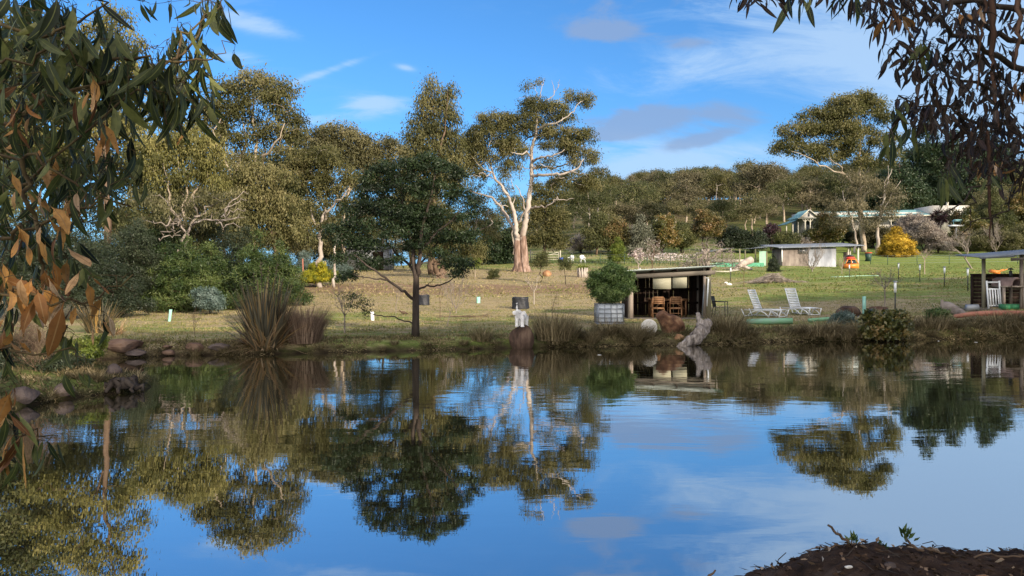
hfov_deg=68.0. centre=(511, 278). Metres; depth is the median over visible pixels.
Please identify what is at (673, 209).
hill tree
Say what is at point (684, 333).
bank grass
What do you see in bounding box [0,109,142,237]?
eucalyptus tree
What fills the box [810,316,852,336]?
grass tussock
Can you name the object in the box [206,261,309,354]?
flax clump
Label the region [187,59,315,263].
eucalyptus tree
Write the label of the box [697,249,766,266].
netted run
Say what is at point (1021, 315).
grass tussock
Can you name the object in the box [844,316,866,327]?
grass tussock
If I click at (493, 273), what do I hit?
shrub
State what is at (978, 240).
garden bush
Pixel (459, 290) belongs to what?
bare tree
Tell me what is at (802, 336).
grass tussock
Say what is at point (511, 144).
white gum tree
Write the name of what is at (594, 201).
eucalyptus tree
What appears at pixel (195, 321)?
bare tree
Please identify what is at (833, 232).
garden tree
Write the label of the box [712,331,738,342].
grass tussock
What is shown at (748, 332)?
grass tussock
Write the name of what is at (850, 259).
orange cab
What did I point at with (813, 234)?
garden bush
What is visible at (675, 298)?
folding chair
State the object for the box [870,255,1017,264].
wire fence
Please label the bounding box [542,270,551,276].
rock
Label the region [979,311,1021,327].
grass tussock
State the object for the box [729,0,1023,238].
bark shedding gum
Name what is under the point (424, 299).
wrapped planter
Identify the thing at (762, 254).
door
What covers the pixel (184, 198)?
eucalyptus tree
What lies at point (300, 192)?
eucalyptus tree
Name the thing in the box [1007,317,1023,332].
grass tussock
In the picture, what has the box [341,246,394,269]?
grey shed
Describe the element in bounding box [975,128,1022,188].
pine tree
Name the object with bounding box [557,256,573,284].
sapling tree
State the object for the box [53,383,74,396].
rock
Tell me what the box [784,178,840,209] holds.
hill tree
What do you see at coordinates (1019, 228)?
garden bush
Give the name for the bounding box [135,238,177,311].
young pine
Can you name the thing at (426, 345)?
grass tussock
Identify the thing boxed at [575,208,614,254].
bushy tree
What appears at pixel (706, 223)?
garden tree
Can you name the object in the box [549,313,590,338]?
reed clump
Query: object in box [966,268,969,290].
lamp stake
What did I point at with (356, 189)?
eucalyptus tree
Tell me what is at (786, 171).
hill tree
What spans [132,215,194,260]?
scrub bush
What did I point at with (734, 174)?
hill tree
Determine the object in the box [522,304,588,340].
reed clump
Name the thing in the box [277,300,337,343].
ornamental grass
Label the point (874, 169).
hill tree
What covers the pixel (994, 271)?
orange barrow
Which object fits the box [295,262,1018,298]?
grass tufts
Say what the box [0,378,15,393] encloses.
grass tussock
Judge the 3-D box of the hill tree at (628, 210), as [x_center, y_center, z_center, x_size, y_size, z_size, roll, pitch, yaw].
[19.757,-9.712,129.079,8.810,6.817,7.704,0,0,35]
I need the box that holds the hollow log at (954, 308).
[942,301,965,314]
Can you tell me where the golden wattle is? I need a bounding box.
[874,225,920,256]
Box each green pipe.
[746,318,792,324]
[808,317,828,321]
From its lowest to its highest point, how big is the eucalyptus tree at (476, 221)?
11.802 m
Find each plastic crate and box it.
[998,304,1010,308]
[1011,304,1019,308]
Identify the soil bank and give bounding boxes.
[735,541,1023,575]
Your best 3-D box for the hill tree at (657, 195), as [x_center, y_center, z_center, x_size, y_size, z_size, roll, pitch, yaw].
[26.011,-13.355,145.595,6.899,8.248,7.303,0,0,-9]
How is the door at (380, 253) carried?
in the grey shed at (382, 253)
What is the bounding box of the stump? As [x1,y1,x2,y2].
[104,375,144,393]
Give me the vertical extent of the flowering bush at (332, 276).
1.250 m
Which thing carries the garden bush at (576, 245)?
on the ground at (78, 328)
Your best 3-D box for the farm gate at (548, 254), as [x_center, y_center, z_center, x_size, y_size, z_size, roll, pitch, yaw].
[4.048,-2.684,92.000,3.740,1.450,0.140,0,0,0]
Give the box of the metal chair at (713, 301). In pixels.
[711,296,727,316]
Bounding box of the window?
[798,249,807,253]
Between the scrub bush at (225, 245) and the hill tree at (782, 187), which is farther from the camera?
the hill tree at (782, 187)
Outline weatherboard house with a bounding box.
[778,202,968,234]
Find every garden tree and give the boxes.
[598,217,635,251]
[625,213,661,255]
[650,212,688,255]
[669,221,699,252]
[689,208,730,248]
[811,209,851,241]
[887,211,927,231]
[944,205,976,236]
[945,205,989,251]
[972,188,1020,250]
[998,170,1023,224]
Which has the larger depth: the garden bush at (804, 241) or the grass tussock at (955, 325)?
the garden bush at (804, 241)
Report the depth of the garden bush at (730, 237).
104.32 m
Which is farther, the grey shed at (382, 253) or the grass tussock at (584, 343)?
the grey shed at (382, 253)
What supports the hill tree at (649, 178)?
on the ground at (78, 328)
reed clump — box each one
[466,322,497,341]
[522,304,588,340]
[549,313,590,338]
[585,317,629,335]
[610,318,664,337]
[687,305,759,335]
[786,315,856,339]
[912,307,957,328]
[960,308,1023,334]
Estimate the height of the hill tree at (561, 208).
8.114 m
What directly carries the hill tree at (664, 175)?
on the ground at (78, 328)
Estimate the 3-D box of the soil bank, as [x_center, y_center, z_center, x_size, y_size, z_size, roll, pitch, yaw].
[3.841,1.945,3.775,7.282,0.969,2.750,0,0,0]
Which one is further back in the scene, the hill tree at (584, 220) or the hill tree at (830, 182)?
the hill tree at (830, 182)
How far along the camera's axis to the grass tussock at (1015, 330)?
25.49 m
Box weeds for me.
[548,253,779,266]
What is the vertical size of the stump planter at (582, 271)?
1.173 m
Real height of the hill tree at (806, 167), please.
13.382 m
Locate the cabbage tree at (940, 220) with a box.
[927,208,948,228]
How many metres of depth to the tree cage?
53.26 m
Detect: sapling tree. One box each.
[468,257,481,278]
[527,251,549,282]
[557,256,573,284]
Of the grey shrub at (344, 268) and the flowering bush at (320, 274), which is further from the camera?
the grey shrub at (344, 268)
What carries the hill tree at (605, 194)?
on the ground at (78, 328)
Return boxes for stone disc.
[641,319,656,331]
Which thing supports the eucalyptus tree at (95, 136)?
on the ground at (78, 328)
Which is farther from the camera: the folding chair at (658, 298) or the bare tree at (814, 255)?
the bare tree at (814, 255)
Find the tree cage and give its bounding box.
[297,259,303,277]
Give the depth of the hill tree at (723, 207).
127.78 m
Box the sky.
[0,0,1023,265]
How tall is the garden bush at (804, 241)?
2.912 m
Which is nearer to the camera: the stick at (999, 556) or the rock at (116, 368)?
the stick at (999, 556)
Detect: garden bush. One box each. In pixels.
[566,234,594,253]
[714,225,745,250]
[736,228,771,252]
[760,222,782,250]
[770,230,802,244]
[795,234,813,247]
[799,227,836,243]
[831,224,855,242]
[848,225,890,247]
[903,217,947,250]
[924,230,961,252]
[963,223,1023,252]
[1008,222,1023,249]
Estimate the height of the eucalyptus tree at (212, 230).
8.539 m
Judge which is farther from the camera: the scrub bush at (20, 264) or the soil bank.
the scrub bush at (20, 264)
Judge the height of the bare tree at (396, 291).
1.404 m
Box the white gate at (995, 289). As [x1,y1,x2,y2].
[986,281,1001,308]
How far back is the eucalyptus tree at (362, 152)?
59.27 m
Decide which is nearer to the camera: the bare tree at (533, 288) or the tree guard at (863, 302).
the tree guard at (863, 302)
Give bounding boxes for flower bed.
[635,251,694,261]
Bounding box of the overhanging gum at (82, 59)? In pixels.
[0,0,242,490]
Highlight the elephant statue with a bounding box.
[512,302,528,326]
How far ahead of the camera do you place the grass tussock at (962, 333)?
25.02 m
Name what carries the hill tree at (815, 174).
on the ground at (78, 328)
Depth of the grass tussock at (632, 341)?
22.40 m
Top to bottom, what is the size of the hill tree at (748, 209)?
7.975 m
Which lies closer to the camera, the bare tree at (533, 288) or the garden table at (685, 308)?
the garden table at (685, 308)
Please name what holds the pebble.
on the soil bank
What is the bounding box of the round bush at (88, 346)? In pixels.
[55,332,109,361]
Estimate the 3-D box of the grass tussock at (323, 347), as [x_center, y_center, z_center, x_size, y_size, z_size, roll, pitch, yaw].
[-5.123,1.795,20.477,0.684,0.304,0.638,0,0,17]
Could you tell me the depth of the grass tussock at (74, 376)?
13.24 m
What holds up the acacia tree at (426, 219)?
on the ground at (78, 328)
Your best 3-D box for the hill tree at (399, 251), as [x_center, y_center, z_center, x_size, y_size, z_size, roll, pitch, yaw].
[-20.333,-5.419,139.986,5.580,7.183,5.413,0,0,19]
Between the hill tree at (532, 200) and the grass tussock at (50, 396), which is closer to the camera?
the grass tussock at (50, 396)
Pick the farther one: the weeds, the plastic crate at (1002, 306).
the weeds
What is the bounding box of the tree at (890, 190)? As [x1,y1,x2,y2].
[822,166,912,252]
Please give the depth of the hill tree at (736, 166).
279.88 m
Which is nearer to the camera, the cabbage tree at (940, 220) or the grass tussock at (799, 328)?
the grass tussock at (799, 328)
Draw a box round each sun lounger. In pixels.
[741,290,788,317]
[780,288,821,315]
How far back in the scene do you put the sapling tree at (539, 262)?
57.59 m
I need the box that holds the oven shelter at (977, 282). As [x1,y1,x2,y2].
[955,249,1023,310]
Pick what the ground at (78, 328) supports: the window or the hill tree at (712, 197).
the hill tree at (712, 197)
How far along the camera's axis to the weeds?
87.69 m
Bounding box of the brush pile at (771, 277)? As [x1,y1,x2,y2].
[737,272,806,282]
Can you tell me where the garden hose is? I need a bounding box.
[835,275,878,276]
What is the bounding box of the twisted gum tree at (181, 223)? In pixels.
[114,183,253,254]
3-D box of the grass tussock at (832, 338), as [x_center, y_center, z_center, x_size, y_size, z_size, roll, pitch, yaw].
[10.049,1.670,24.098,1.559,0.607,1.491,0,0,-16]
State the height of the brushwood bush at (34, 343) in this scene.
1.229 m
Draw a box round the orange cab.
[843,255,858,267]
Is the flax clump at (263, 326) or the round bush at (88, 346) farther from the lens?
the flax clump at (263, 326)
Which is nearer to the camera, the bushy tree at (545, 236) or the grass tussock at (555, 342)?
the grass tussock at (555, 342)
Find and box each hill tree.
[373,227,400,247]
[393,236,407,264]
[469,208,510,235]
[494,193,529,246]
[522,195,542,233]
[544,199,572,224]
[562,191,586,227]
[581,188,620,205]
[581,210,596,224]
[582,192,624,220]
[593,173,630,219]
[611,200,651,228]
[612,179,655,229]
[623,185,664,212]
[625,172,639,186]
[625,180,667,203]
[629,171,649,184]
[630,196,675,227]
[634,189,663,224]
[638,170,663,203]
[647,176,689,205]
[652,170,679,200]
[652,178,684,206]
[661,177,709,222]
[662,199,691,221]
[669,166,714,214]
[679,165,716,201]
[682,196,710,220]
[695,168,734,199]
[699,167,739,199]
[706,188,724,202]
[706,198,739,219]
[709,166,731,175]
[712,197,737,229]
[728,194,776,234]
[728,206,764,228]
[729,170,755,202]
[730,158,754,171]
[730,158,795,218]
[736,188,780,222]
[756,192,784,223]
[757,161,792,184]
[757,172,790,210]
[759,208,783,223]
[765,178,804,221]
[777,169,800,209]
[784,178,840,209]
[786,171,821,210]
[794,178,820,209]
[796,162,831,177]
[799,164,829,179]
[812,167,853,191]
[813,170,856,201]
[827,159,870,175]
[834,184,875,210]
[866,163,887,173]
[957,178,1021,205]
[963,188,1000,212]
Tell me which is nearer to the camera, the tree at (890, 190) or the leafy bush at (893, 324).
the leafy bush at (893, 324)
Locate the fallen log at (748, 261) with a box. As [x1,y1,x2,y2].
[732,256,753,269]
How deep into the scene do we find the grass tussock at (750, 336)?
23.62 m
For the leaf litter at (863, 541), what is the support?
on the soil bank
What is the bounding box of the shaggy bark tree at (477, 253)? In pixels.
[405,234,493,277]
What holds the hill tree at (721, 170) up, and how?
on the ground at (78, 328)
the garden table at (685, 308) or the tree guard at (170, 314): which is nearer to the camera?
the tree guard at (170, 314)
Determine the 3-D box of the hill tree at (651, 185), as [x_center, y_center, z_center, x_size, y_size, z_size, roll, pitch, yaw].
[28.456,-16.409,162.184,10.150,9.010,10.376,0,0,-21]
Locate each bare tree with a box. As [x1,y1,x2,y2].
[192,309,199,334]
[328,283,363,332]
[390,285,402,303]
[436,271,470,325]
[440,273,478,313]
[525,276,540,303]
[794,240,824,270]
[833,256,844,269]
[866,268,902,306]
[917,248,934,273]
[939,227,975,268]
[981,221,1007,251]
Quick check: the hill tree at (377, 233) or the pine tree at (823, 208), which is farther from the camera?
the pine tree at (823, 208)
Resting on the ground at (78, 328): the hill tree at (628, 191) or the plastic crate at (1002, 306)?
the hill tree at (628, 191)
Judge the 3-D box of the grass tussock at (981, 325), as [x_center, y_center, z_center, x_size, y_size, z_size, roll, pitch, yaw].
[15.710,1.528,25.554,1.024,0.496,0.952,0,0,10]
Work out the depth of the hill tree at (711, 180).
165.44 m
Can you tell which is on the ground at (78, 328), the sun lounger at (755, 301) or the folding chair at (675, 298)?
the sun lounger at (755, 301)
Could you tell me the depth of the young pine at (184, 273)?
34.41 m
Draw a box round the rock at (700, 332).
[677,312,712,345]
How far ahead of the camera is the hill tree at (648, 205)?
130.56 m
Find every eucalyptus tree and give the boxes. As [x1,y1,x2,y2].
[0,3,101,217]
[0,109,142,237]
[13,0,160,242]
[83,111,191,239]
[98,146,237,243]
[116,191,226,255]
[158,184,229,240]
[176,148,276,250]
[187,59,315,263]
[209,149,324,256]
[248,144,331,226]
[262,205,382,256]
[263,180,381,261]
[276,143,362,286]
[285,116,413,258]
[333,170,405,244]
[373,193,461,263]
[393,71,477,274]
[452,164,528,254]
[559,171,621,251]
[764,87,908,251]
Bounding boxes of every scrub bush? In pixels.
[0,211,83,305]
[16,222,127,319]
[77,225,150,312]
[77,274,157,317]
[104,217,170,294]
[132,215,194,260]
[205,220,260,274]
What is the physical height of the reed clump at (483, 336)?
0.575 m
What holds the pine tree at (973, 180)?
on the ground at (78, 328)
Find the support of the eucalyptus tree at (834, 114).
on the ground at (78, 328)
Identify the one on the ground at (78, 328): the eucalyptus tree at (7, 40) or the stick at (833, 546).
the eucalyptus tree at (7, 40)
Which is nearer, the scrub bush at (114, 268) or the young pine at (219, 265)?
the scrub bush at (114, 268)
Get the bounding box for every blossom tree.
[629,248,643,268]
[637,238,663,268]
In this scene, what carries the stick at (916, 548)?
on the soil bank
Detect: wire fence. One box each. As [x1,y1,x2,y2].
[572,254,692,264]
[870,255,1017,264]
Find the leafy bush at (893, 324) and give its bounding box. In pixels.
[854,307,915,341]
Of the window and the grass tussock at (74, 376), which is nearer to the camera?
the grass tussock at (74, 376)
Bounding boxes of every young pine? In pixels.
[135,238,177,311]
[148,232,228,312]
[178,239,240,309]
[222,228,289,310]
[259,238,315,305]
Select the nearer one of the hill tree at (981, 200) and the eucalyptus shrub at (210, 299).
the eucalyptus shrub at (210, 299)
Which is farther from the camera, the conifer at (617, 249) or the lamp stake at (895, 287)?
the conifer at (617, 249)
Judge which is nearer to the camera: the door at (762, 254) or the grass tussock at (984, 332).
the grass tussock at (984, 332)
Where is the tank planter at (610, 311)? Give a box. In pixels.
[594,303,623,324]
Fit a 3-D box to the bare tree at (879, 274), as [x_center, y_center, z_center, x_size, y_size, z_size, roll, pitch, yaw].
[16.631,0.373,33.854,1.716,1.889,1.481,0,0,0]
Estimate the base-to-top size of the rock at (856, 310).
0.632 m
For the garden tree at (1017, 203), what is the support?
on the ground at (78, 328)
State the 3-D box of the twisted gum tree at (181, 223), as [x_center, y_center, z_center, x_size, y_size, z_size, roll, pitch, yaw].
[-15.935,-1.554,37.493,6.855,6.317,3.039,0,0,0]
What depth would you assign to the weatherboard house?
129.94 m
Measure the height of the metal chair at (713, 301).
0.886 m
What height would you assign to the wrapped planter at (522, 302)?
0.633 m
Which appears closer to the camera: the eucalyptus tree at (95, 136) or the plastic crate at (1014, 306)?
the plastic crate at (1014, 306)
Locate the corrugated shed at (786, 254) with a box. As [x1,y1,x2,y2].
[758,243,865,266]
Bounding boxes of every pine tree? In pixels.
[814,171,873,210]
[861,154,939,210]
[897,120,968,205]
[922,127,997,205]
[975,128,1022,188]
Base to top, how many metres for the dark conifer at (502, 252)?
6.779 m
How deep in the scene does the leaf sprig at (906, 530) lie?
4.19 m
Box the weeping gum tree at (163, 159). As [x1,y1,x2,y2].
[118,121,241,238]
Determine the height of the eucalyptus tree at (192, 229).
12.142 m
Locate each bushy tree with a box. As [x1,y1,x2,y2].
[508,178,580,259]
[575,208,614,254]
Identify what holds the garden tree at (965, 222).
on the ground at (78, 328)
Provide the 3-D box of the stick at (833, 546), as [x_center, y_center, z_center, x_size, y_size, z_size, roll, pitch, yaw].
[1.771,1.530,4.249,0.258,0.089,0.024,0,0,1]
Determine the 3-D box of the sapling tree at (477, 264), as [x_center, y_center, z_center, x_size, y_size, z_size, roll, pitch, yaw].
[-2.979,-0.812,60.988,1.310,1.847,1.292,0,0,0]
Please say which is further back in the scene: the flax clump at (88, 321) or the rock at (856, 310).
the rock at (856, 310)
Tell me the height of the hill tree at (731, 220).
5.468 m
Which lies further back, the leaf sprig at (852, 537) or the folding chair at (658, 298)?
the folding chair at (658, 298)
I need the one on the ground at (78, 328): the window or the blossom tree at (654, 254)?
the blossom tree at (654, 254)
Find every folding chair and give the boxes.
[650,297,664,317]
[667,297,681,317]
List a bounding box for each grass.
[0,338,251,403]
[1,315,1023,408]
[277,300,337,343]
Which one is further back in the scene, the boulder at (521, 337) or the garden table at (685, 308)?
the garden table at (685, 308)
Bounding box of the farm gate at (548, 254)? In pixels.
[530,250,560,259]
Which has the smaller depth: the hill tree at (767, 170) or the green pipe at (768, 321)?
the green pipe at (768, 321)
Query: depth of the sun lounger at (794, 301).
31.48 m
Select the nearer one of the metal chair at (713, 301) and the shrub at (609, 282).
the shrub at (609, 282)
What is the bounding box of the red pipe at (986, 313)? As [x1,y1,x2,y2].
[953,310,1022,317]
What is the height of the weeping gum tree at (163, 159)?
9.944 m
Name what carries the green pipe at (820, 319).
on the ground at (78, 328)
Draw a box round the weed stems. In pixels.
[549,287,558,345]
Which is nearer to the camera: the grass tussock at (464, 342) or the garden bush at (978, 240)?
the grass tussock at (464, 342)
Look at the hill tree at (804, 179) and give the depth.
180.24 m
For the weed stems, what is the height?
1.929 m
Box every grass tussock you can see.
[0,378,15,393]
[40,386,63,402]
[66,367,89,378]
[84,369,112,381]
[122,369,154,383]
[183,346,206,355]
[211,339,237,352]
[314,341,330,348]
[390,337,399,344]
[421,339,435,346]
[457,337,471,344]
[484,338,505,344]
[541,328,574,344]
[575,336,595,346]
[580,329,608,343]
[581,326,605,340]
[620,319,656,341]
[626,336,642,343]
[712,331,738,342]
[723,329,746,338]
[740,328,762,342]
[745,329,761,334]
[777,327,796,334]
[790,321,810,333]
[796,331,813,338]
[800,329,823,339]
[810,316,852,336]
[820,326,843,340]
[833,322,861,339]
[843,320,869,337]
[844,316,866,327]
[925,328,937,336]
[930,313,966,330]
[936,316,972,329]
[949,326,973,335]
[964,323,996,337]
[966,318,988,329]
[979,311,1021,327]
[998,307,1023,319]
[1003,326,1021,331]
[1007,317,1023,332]
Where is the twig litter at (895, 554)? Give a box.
[752,539,1022,575]
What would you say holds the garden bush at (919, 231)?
on the ground at (78, 328)
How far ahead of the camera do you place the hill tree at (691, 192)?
157.11 m
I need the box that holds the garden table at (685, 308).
[648,299,689,316]
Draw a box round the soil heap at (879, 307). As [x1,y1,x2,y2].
[868,306,887,309]
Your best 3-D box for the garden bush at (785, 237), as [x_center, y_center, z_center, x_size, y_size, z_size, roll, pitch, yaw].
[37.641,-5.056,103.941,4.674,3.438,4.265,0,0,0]
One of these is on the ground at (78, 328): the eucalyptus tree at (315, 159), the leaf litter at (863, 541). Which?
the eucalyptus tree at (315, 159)
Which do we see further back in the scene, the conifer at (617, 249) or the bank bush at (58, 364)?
the conifer at (617, 249)
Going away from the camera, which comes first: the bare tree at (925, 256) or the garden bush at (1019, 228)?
the bare tree at (925, 256)
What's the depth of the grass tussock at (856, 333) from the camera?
24.19 m
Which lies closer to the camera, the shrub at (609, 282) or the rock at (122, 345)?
the rock at (122, 345)
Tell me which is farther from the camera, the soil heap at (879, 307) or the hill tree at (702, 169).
the hill tree at (702, 169)
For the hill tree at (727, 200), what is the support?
on the ground at (78, 328)
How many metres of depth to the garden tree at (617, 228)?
98.89 m
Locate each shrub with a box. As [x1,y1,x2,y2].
[189,285,228,314]
[293,248,313,271]
[326,260,353,275]
[486,268,500,278]
[583,259,637,303]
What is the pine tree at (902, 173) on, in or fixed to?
on the ground at (78, 328)
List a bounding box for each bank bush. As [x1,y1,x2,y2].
[0,325,36,366]
[33,350,96,373]
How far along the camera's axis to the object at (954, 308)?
29.10 m
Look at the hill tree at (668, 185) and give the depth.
165.72 m
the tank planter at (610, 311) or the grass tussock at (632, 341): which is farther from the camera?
the tank planter at (610, 311)
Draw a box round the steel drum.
[965,304,979,310]
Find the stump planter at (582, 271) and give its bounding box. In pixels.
[576,264,589,277]
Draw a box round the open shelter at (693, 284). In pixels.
[622,266,715,319]
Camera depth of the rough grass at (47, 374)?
13.86 m
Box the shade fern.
[826,309,859,323]
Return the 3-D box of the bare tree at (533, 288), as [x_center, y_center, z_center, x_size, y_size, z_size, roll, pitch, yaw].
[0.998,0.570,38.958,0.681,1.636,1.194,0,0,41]
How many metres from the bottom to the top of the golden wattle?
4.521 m
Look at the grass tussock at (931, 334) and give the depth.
24.78 m
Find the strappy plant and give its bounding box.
[920,304,955,321]
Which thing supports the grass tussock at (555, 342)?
on the ground at (78, 328)
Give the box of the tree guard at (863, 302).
[862,296,865,312]
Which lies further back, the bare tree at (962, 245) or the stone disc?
the bare tree at (962, 245)
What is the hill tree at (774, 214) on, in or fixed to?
on the ground at (78, 328)
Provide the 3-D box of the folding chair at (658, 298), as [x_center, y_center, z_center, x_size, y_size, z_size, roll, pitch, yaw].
[5.897,1.171,30.750,0.518,0.864,0.527,0,0,0]
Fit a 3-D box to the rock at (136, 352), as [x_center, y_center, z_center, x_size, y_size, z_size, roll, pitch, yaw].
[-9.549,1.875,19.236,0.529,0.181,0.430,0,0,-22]
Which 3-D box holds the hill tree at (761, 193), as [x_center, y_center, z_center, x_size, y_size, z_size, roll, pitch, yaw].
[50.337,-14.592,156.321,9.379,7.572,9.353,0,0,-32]
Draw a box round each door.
[373,252,382,269]
[759,251,765,265]
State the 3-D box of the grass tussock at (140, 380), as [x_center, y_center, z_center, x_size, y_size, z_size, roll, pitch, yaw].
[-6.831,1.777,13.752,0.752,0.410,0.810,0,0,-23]
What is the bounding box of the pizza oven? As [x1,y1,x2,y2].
[989,268,1023,308]
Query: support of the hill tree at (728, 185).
on the ground at (78, 328)
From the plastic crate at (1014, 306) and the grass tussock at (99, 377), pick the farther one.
the plastic crate at (1014, 306)
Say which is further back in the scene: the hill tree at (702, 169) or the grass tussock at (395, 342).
the hill tree at (702, 169)
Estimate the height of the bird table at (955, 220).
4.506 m
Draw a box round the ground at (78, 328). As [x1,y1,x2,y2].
[0,200,1023,408]
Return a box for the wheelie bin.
[865,252,871,260]
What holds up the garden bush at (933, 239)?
on the ground at (78, 328)
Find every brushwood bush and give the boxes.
[0,310,69,365]
[0,321,83,370]
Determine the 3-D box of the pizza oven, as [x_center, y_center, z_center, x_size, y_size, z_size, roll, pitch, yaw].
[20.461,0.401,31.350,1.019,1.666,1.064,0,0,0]
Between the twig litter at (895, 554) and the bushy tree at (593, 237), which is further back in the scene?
the bushy tree at (593, 237)
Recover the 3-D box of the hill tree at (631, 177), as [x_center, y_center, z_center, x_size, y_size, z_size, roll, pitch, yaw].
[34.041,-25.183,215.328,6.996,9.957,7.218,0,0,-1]
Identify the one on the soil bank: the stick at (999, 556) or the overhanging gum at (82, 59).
the stick at (999, 556)
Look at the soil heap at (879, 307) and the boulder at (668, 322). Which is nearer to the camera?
the boulder at (668, 322)
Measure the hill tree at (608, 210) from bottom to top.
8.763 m
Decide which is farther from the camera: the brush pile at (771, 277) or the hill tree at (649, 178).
the hill tree at (649, 178)
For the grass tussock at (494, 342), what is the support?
on the ground at (78, 328)
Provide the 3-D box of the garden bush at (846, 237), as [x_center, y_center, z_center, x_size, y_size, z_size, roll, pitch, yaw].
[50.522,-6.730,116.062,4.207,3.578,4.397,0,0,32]
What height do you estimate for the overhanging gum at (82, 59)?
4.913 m
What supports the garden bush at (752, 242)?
on the ground at (78, 328)
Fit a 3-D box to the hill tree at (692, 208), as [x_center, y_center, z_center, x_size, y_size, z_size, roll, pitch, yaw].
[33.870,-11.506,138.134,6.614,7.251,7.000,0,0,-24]
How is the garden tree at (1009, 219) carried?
on the ground at (78, 328)
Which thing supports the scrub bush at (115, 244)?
on the ground at (78, 328)
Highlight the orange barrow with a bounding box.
[988,269,1006,273]
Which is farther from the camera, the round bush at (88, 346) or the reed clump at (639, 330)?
the reed clump at (639, 330)
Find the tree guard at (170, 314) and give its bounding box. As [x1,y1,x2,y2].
[168,309,171,320]
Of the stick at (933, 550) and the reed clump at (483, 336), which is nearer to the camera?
the stick at (933, 550)
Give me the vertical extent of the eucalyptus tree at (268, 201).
8.563 m
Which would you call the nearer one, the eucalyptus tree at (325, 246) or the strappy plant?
the strappy plant
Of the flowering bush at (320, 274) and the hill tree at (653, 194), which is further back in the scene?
the hill tree at (653, 194)
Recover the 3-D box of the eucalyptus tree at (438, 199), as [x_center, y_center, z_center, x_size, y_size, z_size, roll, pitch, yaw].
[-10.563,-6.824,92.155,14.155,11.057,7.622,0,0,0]
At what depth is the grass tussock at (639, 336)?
22.42 m
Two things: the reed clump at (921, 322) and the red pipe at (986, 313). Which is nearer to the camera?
the reed clump at (921, 322)
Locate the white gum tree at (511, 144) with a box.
[455,75,612,271]
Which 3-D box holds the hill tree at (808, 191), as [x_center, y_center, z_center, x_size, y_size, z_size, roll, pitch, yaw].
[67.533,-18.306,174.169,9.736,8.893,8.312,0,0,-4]
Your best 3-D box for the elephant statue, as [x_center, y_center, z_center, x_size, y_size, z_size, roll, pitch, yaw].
[0.252,1.029,21.778,0.418,0.728,0.608,0,0,25]
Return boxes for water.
[0,338,1023,575]
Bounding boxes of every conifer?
[478,215,531,264]
[606,236,632,263]
[766,253,780,271]
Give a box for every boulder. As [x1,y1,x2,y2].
[509,325,533,348]
[656,310,684,333]
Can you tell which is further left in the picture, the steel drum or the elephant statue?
the elephant statue
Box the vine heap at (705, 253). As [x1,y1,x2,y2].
[677,237,743,274]
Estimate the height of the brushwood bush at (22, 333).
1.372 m
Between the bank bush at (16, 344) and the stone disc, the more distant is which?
the stone disc
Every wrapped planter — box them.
[419,294,429,304]
[512,296,528,308]
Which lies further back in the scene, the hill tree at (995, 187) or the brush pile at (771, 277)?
the hill tree at (995, 187)
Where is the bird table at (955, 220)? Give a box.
[948,219,963,249]
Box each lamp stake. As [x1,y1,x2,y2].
[893,281,897,307]
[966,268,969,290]
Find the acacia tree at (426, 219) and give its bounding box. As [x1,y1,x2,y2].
[310,146,487,336]
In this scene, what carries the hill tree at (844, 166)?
on the ground at (78, 328)
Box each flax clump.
[66,298,130,332]
[90,316,132,334]
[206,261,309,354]
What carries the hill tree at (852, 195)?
on the ground at (78, 328)
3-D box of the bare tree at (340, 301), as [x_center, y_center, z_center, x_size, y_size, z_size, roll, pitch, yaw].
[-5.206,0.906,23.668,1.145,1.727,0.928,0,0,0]
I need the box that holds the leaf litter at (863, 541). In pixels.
[742,537,1023,575]
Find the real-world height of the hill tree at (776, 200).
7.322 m
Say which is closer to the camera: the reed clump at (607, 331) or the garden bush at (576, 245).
the reed clump at (607, 331)
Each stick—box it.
[805,544,842,550]
[827,524,854,544]
[906,538,924,551]
[921,545,952,554]
[973,553,1023,558]
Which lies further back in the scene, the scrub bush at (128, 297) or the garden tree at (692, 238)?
the garden tree at (692, 238)
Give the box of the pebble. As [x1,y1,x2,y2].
[884,562,895,567]
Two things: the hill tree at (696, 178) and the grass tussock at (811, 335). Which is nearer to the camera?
the grass tussock at (811, 335)
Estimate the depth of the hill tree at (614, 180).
155.39 m
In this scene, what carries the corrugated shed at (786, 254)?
on the ground at (78, 328)
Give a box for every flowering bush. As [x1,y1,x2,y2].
[300,260,331,285]
[327,269,340,282]
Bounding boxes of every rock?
[9,386,40,404]
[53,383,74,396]
[106,338,143,352]
[106,364,122,375]
[124,349,146,355]
[161,349,174,354]
[185,342,203,351]
[207,343,230,350]
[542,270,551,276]
[675,334,683,339]
[677,312,712,345]
[836,306,860,316]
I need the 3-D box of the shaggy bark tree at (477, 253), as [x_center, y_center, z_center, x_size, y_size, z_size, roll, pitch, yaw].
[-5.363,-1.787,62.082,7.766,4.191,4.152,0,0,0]
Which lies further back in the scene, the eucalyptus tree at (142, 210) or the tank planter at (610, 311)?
the eucalyptus tree at (142, 210)
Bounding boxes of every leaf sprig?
[844,530,857,543]
[899,523,919,541]
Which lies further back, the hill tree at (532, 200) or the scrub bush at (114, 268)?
the hill tree at (532, 200)

